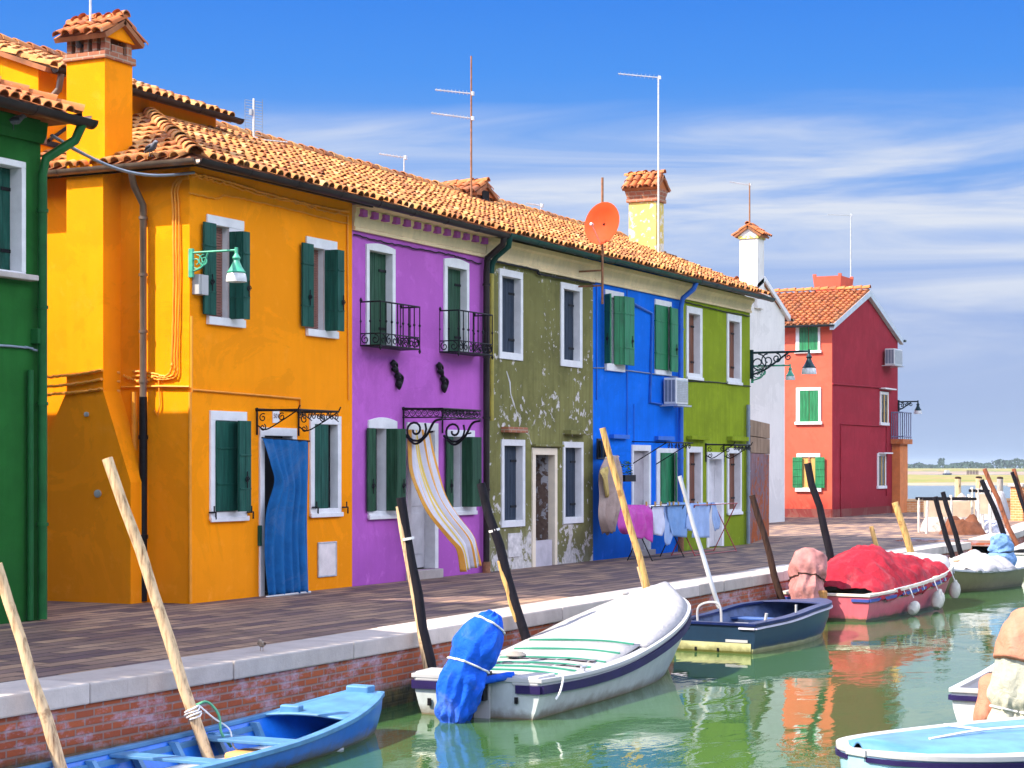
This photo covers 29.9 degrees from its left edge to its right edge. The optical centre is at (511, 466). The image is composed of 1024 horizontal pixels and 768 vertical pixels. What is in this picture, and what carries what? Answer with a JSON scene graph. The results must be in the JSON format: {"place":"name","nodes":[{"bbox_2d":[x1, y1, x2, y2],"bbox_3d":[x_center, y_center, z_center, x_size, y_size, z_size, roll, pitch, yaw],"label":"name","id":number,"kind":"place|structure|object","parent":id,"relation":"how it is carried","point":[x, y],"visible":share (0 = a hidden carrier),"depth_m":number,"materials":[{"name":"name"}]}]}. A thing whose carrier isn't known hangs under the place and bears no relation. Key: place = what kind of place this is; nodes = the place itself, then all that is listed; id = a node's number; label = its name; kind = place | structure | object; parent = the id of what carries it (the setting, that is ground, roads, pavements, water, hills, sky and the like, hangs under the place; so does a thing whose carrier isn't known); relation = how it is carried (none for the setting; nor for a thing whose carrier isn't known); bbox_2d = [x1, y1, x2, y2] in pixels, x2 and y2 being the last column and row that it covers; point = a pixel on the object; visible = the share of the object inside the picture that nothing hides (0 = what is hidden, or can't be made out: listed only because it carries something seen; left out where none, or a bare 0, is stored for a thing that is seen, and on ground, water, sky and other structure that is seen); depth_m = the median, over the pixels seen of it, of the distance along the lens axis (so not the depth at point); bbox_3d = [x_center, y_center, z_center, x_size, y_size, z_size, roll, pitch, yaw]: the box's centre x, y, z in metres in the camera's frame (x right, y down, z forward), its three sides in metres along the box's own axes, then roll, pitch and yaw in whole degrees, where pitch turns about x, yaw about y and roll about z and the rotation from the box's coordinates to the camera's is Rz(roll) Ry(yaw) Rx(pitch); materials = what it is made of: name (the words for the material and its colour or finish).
{"place":"outdoors","nodes":[
{"label":"outdoors","id":0,"kind":"place"},
{"bbox_2d":[0,76,98,623],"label":"green house","id":1,"kind":"structure","parent":0,"point":[24,307],"depth_m":23.71,"materials":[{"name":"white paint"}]},
{"bbox_2d":[0,157,38,280],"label":"window","id":2,"kind":"structure","parent":1,"relation":"in","point":[12,172],"depth_m":23.68,"materials":[{"name":"white paint"}]},
{"bbox_2d":[0,542,970,767],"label":"quay wall","id":3,"kind":"structure","parent":0,"point":[97,710],"depth_m":19.30,"materials":[{"name":"brick"}]},
{"bbox_2d":[0,512,1023,682],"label":"pavement","id":4,"kind":"structure","parent":0,"point":[64,637],"depth_m":26.50,"materials":[{"name":"stone"}]},
{"bbox_2d":[0,33,244,152],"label":"orange house","id":5,"kind":"structure","parent":4,"relation":"on","point":[37,67],"depth_m":29.95,"materials":[{"name":"paint"}]},
{"bbox_2d":[41,9,383,603],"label":"orange house","id":6,"kind":"structure","parent":4,"relation":"on","point":[175,392],"depth_m":27.27,"materials":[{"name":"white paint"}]},
{"bbox_2d":[50,134,194,176],"bbox_3d":[-5.101,-4.021,25.406,0.052,0.278,3.079,0,0,25],"label":"overhead cable","id":7,"kind":"object","parent":6,"relation":"attached to","point":[75,149],"visible":0.94,"depth_m":25.25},
{"bbox_2d":[188,247,246,282],"bbox_3d":[-4.091,-2.787,26.606,0.938,0.504,0.288,0,0,27],"label":"wall lamp","id":8,"kind":"object","parent":6,"relation":"attached to","point":[236,272],"visible":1,"depth_m":26.49,"materials":[{"name":"green metal"}]},
{"bbox_2d":[202,214,251,327],"bbox_3d":[-4.122,-2.790,27.401,0.440,1.558,1.180,0,0,27],"label":"window","id":9,"kind":"structure","parent":6,"relation":"in","point":[227,304],"depth_m":27.56,"materials":[{"name":"white paint"}]},
{"bbox_2d":[209,410,251,521],"bbox_3d":[-4.054,-0.001,27.524,0.353,1.586,1.114,0,0,27],"label":"window","id":10,"kind":"structure","parent":6,"relation":"in","point":[230,455],"depth_m":27.52,"materials":[{"name":"white paint"}]},
{"bbox_2d":[265,436,281,592],"bbox_3d":[-3.686,0.722,28.854,0.040,2.356,0.754,0,0,27],"label":"door","id":11,"kind":"structure","parent":6,"relation":"in","point":[269,476],"depth_m":28.83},
{"bbox_2d":[261,437,310,596],"bbox_3d":[-3.366,0.750,28.614,0.202,2.375,0.982,0,0,40],"label":"door curtain","id":12,"kind":"object","parent":6,"relation":"hanging from","point":[286,563],"depth_m":28.60,"materials":[{"name":"blue fabric"}]},
{"bbox_2d":[301,236,345,338],"bbox_3d":[-2.981,-2.770,29.684,0.440,1.530,1.204,0,0,27],"label":"window","id":13,"kind":"structure","parent":6,"relation":"in","point":[322,265],"depth_m":29.84,"materials":[{"name":"white paint"}]},
{"bbox_2d":[309,415,343,517],"bbox_3d":[-2.946,0.001,29.978,0.183,1.579,1.275,0,0,27],"label":"window","id":14,"kind":"structure","parent":6,"relation":"in","point":[325,439],"depth_m":29.95,"materials":[{"name":"white paint"}]},
{"bbox_2d":[200,120,510,585],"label":"purple house","id":15,"kind":"structure","parent":4,"relation":"on","point":[422,348],"depth_m":32.62,"materials":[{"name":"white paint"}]},
{"bbox_2d":[245,98,286,142],"bbox_3d":[-4.364,-5.978,34.034,0.763,1.096,0.288,0,0,-5],"label":"antenna","id":16,"kind":"object","parent":15,"relation":"on","point":[251,111],"visible":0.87,"depth_m":34.02,"materials":[{"name":"metal"}]},
{"bbox_2d":[365,243,395,345],"bbox_3d":[-2.218,-2.802,31.501,0.181,1.683,0.928,0,0,27],"label":"balcony window","id":17,"kind":"structure","parent":15,"relation":"in","point":[380,259],"depth_m":31.63,"materials":[{"name":"white paint"}]},
{"bbox_2d":[367,417,405,519],"bbox_3d":[-2.136,0.030,31.415,0.444,1.668,1.185,0,0,27],"label":"window","id":18,"kind":"structure","parent":15,"relation":"in","point":[386,444],"depth_m":31.55,"materials":[{"name":"white paint"}]},
{"bbox_2d":[411,478,424,567],"bbox_3d":[-1.694,0.563,32.809,0.045,2.354,0.822,0,0,27],"label":"door","id":19,"kind":"structure","parent":15,"relation":"in","point":[417,509],"depth_m":32.94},
{"bbox_2d":[407,430,481,571],"bbox_3d":[-1.182,0.561,32.134,1.156,2.378,0.812,0,0,27],"label":"door curtain","id":20,"kind":"object","parent":15,"relation":"hanging from","point":[435,502],"depth_m":32.08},
{"bbox_2d":[443,258,468,351],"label":"balcony window","id":21,"kind":"structure","parent":15,"relation":"in","point":[455,271],"depth_m":33.99,"materials":[{"name":"white paint"}]},
{"bbox_2d":[446,430,481,514],"bbox_3d":[-0.906,0.109,33.876,0.443,1.503,1.233,0,0,27],"label":"window","id":22,"kind":"structure","parent":15,"relation":"in","point":[471,446],"depth_m":33.92,"materials":[{"name":"white paint"}]},
{"bbox_2d":[319,148,616,571],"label":"olive house","id":23,"kind":"structure","parent":4,"relation":"on","point":[541,423],"depth_m":37.02,"materials":[{"name":"green paint"}]},
{"bbox_2d":[498,268,522,360],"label":"window","id":24,"kind":"structure","parent":23,"relation":"in","point":[510,283],"depth_m":35.94,"materials":[{"name":"white paint"}]},
{"bbox_2d":[501,439,524,527],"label":"window","id":25,"kind":"structure","parent":23,"relation":"in","point":[512,451],"depth_m":36.03,"materials":[{"name":"white paint"}]},
{"bbox_2d":[560,282,582,367],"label":"window","id":26,"kind":"structure","parent":23,"relation":"in","point":[571,295],"depth_m":38.39,"materials":[{"name":"white paint"}]},
{"bbox_2d":[563,442,583,523],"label":"window","id":27,"kind":"structure","parent":23,"relation":"in","point":[573,452],"depth_m":38.48,"materials":[{"name":"white paint"}]},
{"bbox_2d":[578,177,618,303],"bbox_3d":[1.701,-4.484,38.071,0.553,2.512,0.929,0,0,-19],"label":"satellite dish","id":28,"kind":"object","parent":23,"relation":"attached to","point":[601,222],"visible":1,"depth_m":38.13,"materials":[{"name":"metal"}]},
{"bbox_2d":[442,169,701,560],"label":"blue house","id":29,"kind":"structure","parent":4,"relation":"on","point":[638,328],"depth_m":41.53,"materials":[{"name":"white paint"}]},
{"bbox_2d":[431,56,474,197],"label":"antenna","id":30,"kind":"object","parent":29,"relation":"on","point":[471,117],"visible":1,"depth_m":40.55,"materials":[{"name":"metal"}]},
{"bbox_2d":[596,438,606,458],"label":"small window","id":31,"kind":"structure","parent":29,"relation":"in","point":[600,450],"depth_m":39.24,"materials":[{"name":"black glass"}]},
{"bbox_2d":[598,449,622,534],"bbox_3d":[2.048,0.522,39.268,0.318,1.757,1.283,0,0,15],"label":"robe","id":32,"kind":"object","parent":29,"relation":"hanging from","point":[609,507],"visible":0.83,"depth_m":39.03,"materials":[{"name":"beige fabric"}]},
{"bbox_2d":[600,467,608,497],"bbox_3d":[1.863,0.315,38.675,0.087,0.632,0.439,0,0,27],"label":"towel","id":33,"kind":"object","parent":32,"relation":"hanging from","point":[604,471],"visible":1,"depth_m":38.72,"materials":[{"name":"yellow fabric"}]},
{"bbox_2d":[604,289,634,371],"bbox_3d":[2.142,-2.820,39.952,0.380,1.676,1.296,0,0,27],"label":"window","id":34,"kind":"structure","parent":29,"relation":"in","point":[619,309],"depth_m":39.99,"materials":[{"name":"white paint"}]},
{"bbox_2d":[620,461,635,481],"bbox_3d":[2.328,0.099,40.025,0.365,0.435,0.580,0,0,27],"label":"hanging pot","id":35,"kind":"object","parent":29,"relation":"attached to","point":[629,478],"visible":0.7,"depth_m":39.96,"materials":[{"name":"black metal"}]},
{"bbox_2d":[634,451,643,548],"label":"door","id":36,"kind":"structure","parent":29,"relation":"in","point":[639,465],"depth_m":41.54,"materials":[{"name":"metal"}]},
{"bbox_2d":[654,299,678,375],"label":"window","id":37,"kind":"structure","parent":29,"relation":"in","point":[666,324],"depth_m":42.47,"materials":[{"name":"white paint"}]},
{"bbox_2d":[656,448,677,504],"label":"window","id":38,"kind":"structure","parent":29,"relation":"in","point":[667,469],"depth_m":42.51,"materials":[{"name":"white paint"}]},
{"bbox_2d":[661,378,691,406],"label":"air conditioner","id":39,"kind":"object","parent":29,"relation":"attached to","point":[675,392],"visible":1,"depth_m":42.31,"materials":[{"name":"white metal"}]},
{"bbox_2d":[627,504,684,560],"bbox_3d":[2.992,1.365,39.827,0.574,1.120,1.855,0,0,27],"label":"drying rack","id":40,"kind":"object","parent":4,"relation":"on","point":[657,505],"visible":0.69,"depth_m":39.84,"materials":[{"name":"black metal"}]},
{"bbox_2d":[618,505,652,541],"bbox_3d":[2.407,1.149,38.191,0.291,0.783,2.045,0,0,27],"label":"sheet","id":41,"kind":"object","parent":40,"relation":"hanging from","point":[641,516],"visible":0.8,"depth_m":38.37,"materials":[{"name":"fabric"}]},
{"bbox_2d":[652,507,664,535],"bbox_3d":[3.001,1.128,39.289,0.093,0.607,0.697,0,0,27],"label":"shirt","id":42,"kind":"object","parent":40,"relation":"hanging from","point":[658,521],"visible":1,"depth_m":39.35,"materials":[{"name":"white fabric"}]},
{"bbox_2d":[664,506,672,545],"bbox_3d":[3.203,1.226,39.753,0.129,0.824,0.416,0,0,27],"label":"shirt","id":43,"kind":"object","parent":40,"relation":"hanging from","point":[668,535],"visible":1,"depth_m":39.74,"materials":[{"name":"blue fabric"}]},
{"bbox_2d":[667,502,686,537],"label":"towel","id":44,"kind":"object","parent":40,"relation":"hanging from","point":[677,515],"visible":1,"depth_m":40.18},
{"bbox_2d":[540,209,775,550],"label":"lime house","id":45,"kind":"structure","parent":4,"relation":"on","point":[717,311],"depth_m":45.70,"materials":[{"name":"green paint"}]},
{"bbox_2d":[618,72,660,251],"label":"antenna","id":46,"kind":"object","parent":45,"relation":"on","point":[659,77],"visible":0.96,"depth_m":47.24,"materials":[{"name":"metal"}]},
{"bbox_2d":[686,446,702,502],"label":"window","id":47,"kind":"structure","parent":45,"relation":"in","point":[694,455],"depth_m":44.51,"materials":[{"name":"white paint"}]},
{"bbox_2d":[686,306,703,380],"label":"window","id":48,"kind":"structure","parent":45,"relation":"in","point":[694,318],"depth_m":44.46,"materials":[{"name":"white paint"}]},
{"bbox_2d":[709,459,714,546],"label":"door","id":49,"kind":"structure","parent":45,"relation":"in","point":[711,461],"depth_m":45.62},
{"bbox_2d":[726,313,742,385],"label":"window","id":50,"kind":"structure","parent":45,"relation":"in","point":[733,323],"depth_m":46.85,"materials":[{"name":"white paint"}]},
{"bbox_2d":[727,448,742,514],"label":"window","id":51,"kind":"structure","parent":45,"relation":"in","point":[734,465],"depth_m":46.90,"materials":[{"name":"white paint"}]},
{"bbox_2d":[751,364,794,382],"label":"wall lamp","id":52,"kind":"object","parent":45,"relation":"attached to","point":[790,375],"visible":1,"depth_m":47.33,"materials":[{"name":"green metal"}]},
{"bbox_2d":[750,349,816,378],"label":"wall lamp","id":53,"kind":"object","parent":45,"relation":"attached to","point":[808,367],"visible":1,"depth_m":47.33,"materials":[{"name":"black metal"}]},
{"bbox_2d":[671,503,737,555],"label":"drying rack","id":54,"kind":"object","parent":4,"relation":"on","point":[693,552],"visible":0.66,"depth_m":42.83,"materials":[{"name":"red metal"}]},
{"bbox_2d":[685,502,719,537],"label":"shirt","id":55,"kind":"object","parent":54,"relation":"hanging from","point":[700,513],"visible":0.92,"depth_m":41.59,"materials":[{"name":"blue fabric"}]},
{"bbox_2d":[920,517,947,531],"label":"net heap","id":56,"kind":"object","parent":4,"relation":"on","point":[934,524],"visible":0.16,"depth_m":56.53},
{"bbox_2d":[915,494,976,533],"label":"net rack","id":57,"kind":"object","parent":4,"relation":"on","point":[960,508],"visible":0.64,"depth_m":55.16,"materials":[{"name":"white wood"}]},
{"bbox_2d":[907,498,1009,511],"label":"sea wall","id":58,"kind":"structure","parent":4,"relation":"on","point":[911,505],"depth_m":80.40,"materials":[{"name":"brick"}]},
{"bbox_2d":[939,514,985,534],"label":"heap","id":59,"kind":"object","parent":4,"relation":"on","point":[970,524],"visible":0.86,"depth_m":53.89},
{"bbox_2d":[969,487,991,533],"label":"net rack","id":60,"kind":"object","parent":4,"relation":"on","point":[982,505],"visible":0.7,"depth_m":54.45,"materials":[{"name":"white wood"}]},
{"bbox_2d":[980,518,1006,532],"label":"net heap","id":61,"kind":"object","parent":4,"relation":"on","point":[995,528],"visible":0.47,"depth_m":55.21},
{"bbox_2d":[1008,483,1023,520],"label":"brick pillar","id":62,"kind":"structure","parent":4,"relation":"on","point":[1016,512],"depth_m":67.69,"materials":[{"name":"brick"}]},
{"bbox_2d":[0,0,1023,467],"label":"sky","id":63,"kind":"structure","parent":0,"point":[905,118],"materials":[{"name":"blue"}]},
{"bbox_2d":[166,471,1023,767],"bbox_3d":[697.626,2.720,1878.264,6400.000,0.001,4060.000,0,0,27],"label":"canal water","id":64,"kind":"structure","parent":0,"point":[806,705],"depth_m":21.39,"materials":[{"name":"liquid"}]},
{"bbox_2d":[0,562,66,767],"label":"mooring pole","id":65,"kind":"object","parent":64,"relation":"in","point":[47,722],"visible":1,"depth_m":16.05,"materials":[{"name":"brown wood"}]},
{"bbox_2d":[102,457,214,757],"bbox_3d":[-3.101,1.822,17.755,1.383,3.825,0.143,0,0,0],"label":"mooring pole","id":66,"kind":"object","parent":64,"relation":"in","point":[177,666],"visible":1,"depth_m":17.72,"materials":[{"name":"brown wood"}]},
{"bbox_2d":[184,704,238,749],"bbox_3d":[-2.652,2.455,17.921,0.844,0.507,0.276,0,0,-37],"label":"mooring rope","id":67,"kind":"object","parent":66,"relation":"attached to","point":[199,712],"visible":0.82,"depth_m":17.75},
{"bbox_2d":[18,684,384,767],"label":"rowing boat","id":68,"kind":"object","parent":64,"relation":"on","point":[287,735],"visible":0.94,"depth_m":17.87,"materials":[{"name":"blue paint"}]},
{"bbox_2d":[196,700,231,747],"bbox_3d":[-2.779,2.406,17.900,0.337,0.446,0.096,0,0,-4],"label":"mooring rope","id":69,"kind":"object","parent":68,"relation":"in","point":[217,713],"visible":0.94,"depth_m":17.91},
{"bbox_2d":[396,497,436,668],"bbox_3d":[-0.970,2.039,22.018,0.727,3.380,0.152,0,0,-1],"label":"mooring pole","id":70,"kind":"object","parent":64,"relation":"in","point":[424,640],"visible":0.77,"depth_m":21.97,"materials":[{"name":"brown wood"}]},
{"bbox_2d":[477,482,530,640],"bbox_3d":[0.114,1.969,24.314,1.121,3.538,0.175,0,0,0],"label":"mooring pole","id":71,"kind":"object","parent":64,"relation":"in","point":[510,590],"visible":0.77,"depth_m":24.26,"materials":[{"name":"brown wood"}]},
{"bbox_2d":[411,581,691,723],"bbox_3d":[0.769,2.259,23.402,1.801,1.433,6.901,0,0,24],"label":"motor boat","id":72,"kind":"object","parent":64,"relation":"on","point":[626,642],"visible":0.98,"depth_m":22.04,"materials":[{"name":"white plastic"}]},
{"bbox_2d":[600,427,649,588],"bbox_3d":[1.949,1.576,28.534,1.300,4.318,0.120,0,0,0],"label":"mooring pole","id":73,"kind":"object","parent":64,"relation":"in","point":[643,575],"visible":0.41,"depth_m":28.50,"materials":[{"name":"yellow wood"}]},
{"bbox_2d":[678,475,719,608],"bbox_3d":[3.247,1.939,31.114,1.132,3.587,0.094,0,0,1],"label":"mooring pole","id":74,"kind":"object","parent":64,"relation":"in","point":[701,550],"visible":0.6,"depth_m":31.08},
{"bbox_2d":[677,598,832,653],"bbox_3d":[4.014,2.447,29.853,1.467,0.866,4.150,0,0,31],"label":"rowing boat","id":75,"kind":"object","parent":64,"relation":"on","point":[754,627],"visible":0.91,"depth_m":28.71,"materials":[{"name":"blue paint"}]},
{"bbox_2d":[749,494,784,599],"bbox_3d":[4.732,2.117,34.039,1.059,3.242,0.159,0,0,0],"label":"mooring pole","id":76,"kind":"object","parent":64,"relation":"in","point":[770,559],"visible":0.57,"depth_m":33.99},
{"bbox_2d":[804,463,833,561],"bbox_3d":[6.198,1.830,37.248,1.069,3.809,0.193,0,0,-2],"label":"mooring pole","id":77,"kind":"object","parent":64,"relation":"in","point":[820,513],"visible":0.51,"depth_m":37.18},
{"bbox_2d":[783,547,954,621],"bbox_3d":[6.944,2.154,36.320,1.878,1.452,6.961,0,0,30],"label":"motor boat","id":78,"kind":"object","parent":64,"relation":"on","point":[807,570],"visible":0.61,"depth_m":33.74,"materials":[{"name":"red wood"}]},
{"bbox_2d":[823,544,952,601],"bbox_3d":[6.738,1.939,35.997,1.956,0.972,4.162,0,0,30],"label":"tarpaulin","id":79,"kind":"object","parent":78,"relation":"on","point":[872,568],"visible":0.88,"depth_m":34.97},
{"bbox_2d":[907,586,919,614],"bbox_3d":[7.328,2.441,35.008,0.216,0.531,0.358,0,0,30],"label":"fender","id":80,"kind":"object","parent":78,"relation":"hanging from","point":[913,607],"visible":1,"depth_m":34.90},
{"bbox_2d":[903,552,952,572],"bbox_3d":[8.112,1.922,38.333,1.753,0.456,1.767,0,0,30],"label":"tarpaulin","id":81,"kind":"object","parent":78,"relation":"on","point":[940,558],"visible":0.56,"depth_m":37.90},
{"bbox_2d":[931,579,944,609],"bbox_3d":[8.028,2.407,36.191,0.250,0.590,0.320,0,0,30],"label":"fender","id":82,"kind":"object","parent":78,"relation":"hanging from","point":[937,599],"visible":1,"depth_m":36.10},
{"bbox_2d":[949,570,960,597],"bbox_3d":[8.635,2.291,37.438,0.216,0.567,0.227,0,0,30],"label":"fender","id":83,"kind":"object","parent":78,"relation":"hanging from","point":[954,590],"visible":1,"depth_m":37.37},
{"bbox_2d":[892,501,913,552],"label":"mooring pole","id":84,"kind":"object","parent":64,"relation":"in","point":[903,528],"visible":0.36,"depth_m":42.39,"materials":[{"name":"yellow wood"}]},
{"bbox_2d":[835,716,1023,767],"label":"motor boat","id":85,"kind":"object","parent":64,"relation":"on","point":[994,743],"visible":1,"depth_m":15.20,"materials":[{"name":"blue paint"}]},
{"bbox_2d":[894,539,989,553],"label":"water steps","id":86,"kind":"structure","parent":64,"relation":"in","point":[975,543],"depth_m":50.46,"materials":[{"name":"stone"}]},
{"bbox_2d":[933,496,955,557],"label":"mooring pole","id":87,"kind":"object","parent":64,"relation":"in","point":[944,529],"visible":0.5,"depth_m":45.72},
{"bbox_2d":[941,491,962,554],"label":"mooring pole","id":88,"kind":"object","parent":64,"relation":"in","point":[952,524],"visible":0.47,"depth_m":46.55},
{"bbox_2d":[945,534,1023,592],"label":"rowing boat","id":89,"kind":"object","parent":64,"relation":"on","point":[968,580],"visible":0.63,"depth_m":42.70,"materials":[{"name":"wood"}]},
{"bbox_2d":[949,549,1016,573],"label":"tarpaulin","id":90,"kind":"object","parent":89,"relation":"in","point":[976,560],"visible":0.69,"depth_m":42.60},
{"bbox_2d":[948,607,1023,721],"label":"motor boat","id":91,"kind":"object","parent":64,"relation":"on","point":[995,690],"visible":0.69,"depth_m":19.11,"materials":[{"name":"white plastic"}]},
{"bbox_2d":[980,479,1005,533],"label":"mooring pole","id":92,"kind":"object","parent":64,"relation":"in","point":[993,506],"visible":0.56,"depth_m":51.17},
{"bbox_2d":[982,468,1018,545],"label":"mooring pole","id":93,"kind":"object","parent":64,"relation":"in","point":[1001,509],"visible":0.84,"depth_m":52.91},
{"bbox_2d":[750,420,769,543],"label":"garden wall","id":94,"kind":"structure","parent":0,"point":[759,457],"depth_m":49.99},
{"bbox_2d":[731,221,793,522],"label":"white house","id":95,"kind":"structure","parent":0,"point":[768,319],"depth_m":65.33,"materials":[{"name":"paint"}]},
{"bbox_2d":[774,273,912,517],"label":"red house","id":96,"kind":"structure","parent":0,"point":[842,436],"depth_m":74.12,"materials":[{"name":"paint"}]},
{"bbox_2d":[794,327,821,353],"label":"window","id":97,"kind":"structure","parent":96,"relation":"in","point":[807,338],"depth_m":72.38,"materials":[{"name":"white paint"}]},
{"bbox_2d":[794,387,821,424],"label":"window","id":98,"kind":"structure","parent":96,"relation":"in","point":[808,400],"depth_m":72.36,"materials":[{"name":"white paint"}]},
{"bbox_2d":[792,454,824,491],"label":"window","id":99,"kind":"structure","parent":96,"relation":"in","point":[799,479],"depth_m":72.42,"materials":[{"name":"white paint"}]},
{"bbox_2d":[877,453,886,488],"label":"window","id":100,"kind":"structure","parent":96,"relation":"in","point":[881,458],"depth_m":77.92,"materials":[{"name":"white paint"}]},
{"bbox_2d":[879,391,889,425],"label":"window","id":101,"kind":"structure","parent":96,"relation":"in","point":[884,396],"depth_m":78.30,"materials":[{"name":"white paint"}]},
{"bbox_2d":[882,348,903,366],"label":"air conditioner","id":102,"kind":"object","parent":96,"relation":"attached to","point":[893,356],"visible":1,"depth_m":78.03,"materials":[{"name":"white metal"}]},
{"bbox_2d":[908,482,1007,484],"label":"mud flat","id":103,"kind":"structure","parent":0,"point":[953,483],"depth_m":290.20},
{"bbox_2d":[908,474,1023,482],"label":"salt marsh","id":104,"kind":"structure","parent":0,"point":[914,478],"depth_m":361.38,"materials":[{"name":"yellow plant"}]},
{"bbox_2d":[908,468,1023,470],"bbox_3d":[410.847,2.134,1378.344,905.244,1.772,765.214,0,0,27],"label":"shore","id":105,"kind":"structure","parent":0,"point":[961,469],"depth_m":1176.88,"materials":[{"name":"beige plant"}]},
{"bbox_2d":[908,458,1023,467],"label":"woods","id":106,"kind":"object","parent":105,"relation":"on","point":[1004,464],"visible":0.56,"depth_m":1484.17,"materials":[{"name":"green plant"}]},
{"bbox_2d":[908,471,1023,473],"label":"mud flat","id":107,"kind":"structure","parent":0,"point":[915,472],"depth_m":754.75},
{"bbox_2d":[974,480,1009,518],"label":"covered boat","id":108,"kind":"object","parent":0,"point":[1004,501],"visible":0.25,"depth_m":70.49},
{"bbox_2d":[968,522,1023,552],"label":"quay wall","id":109,"kind":"structure","parent":0,"point":[1018,529],"depth_m":55.40,"materials":[{"name":"stone"}]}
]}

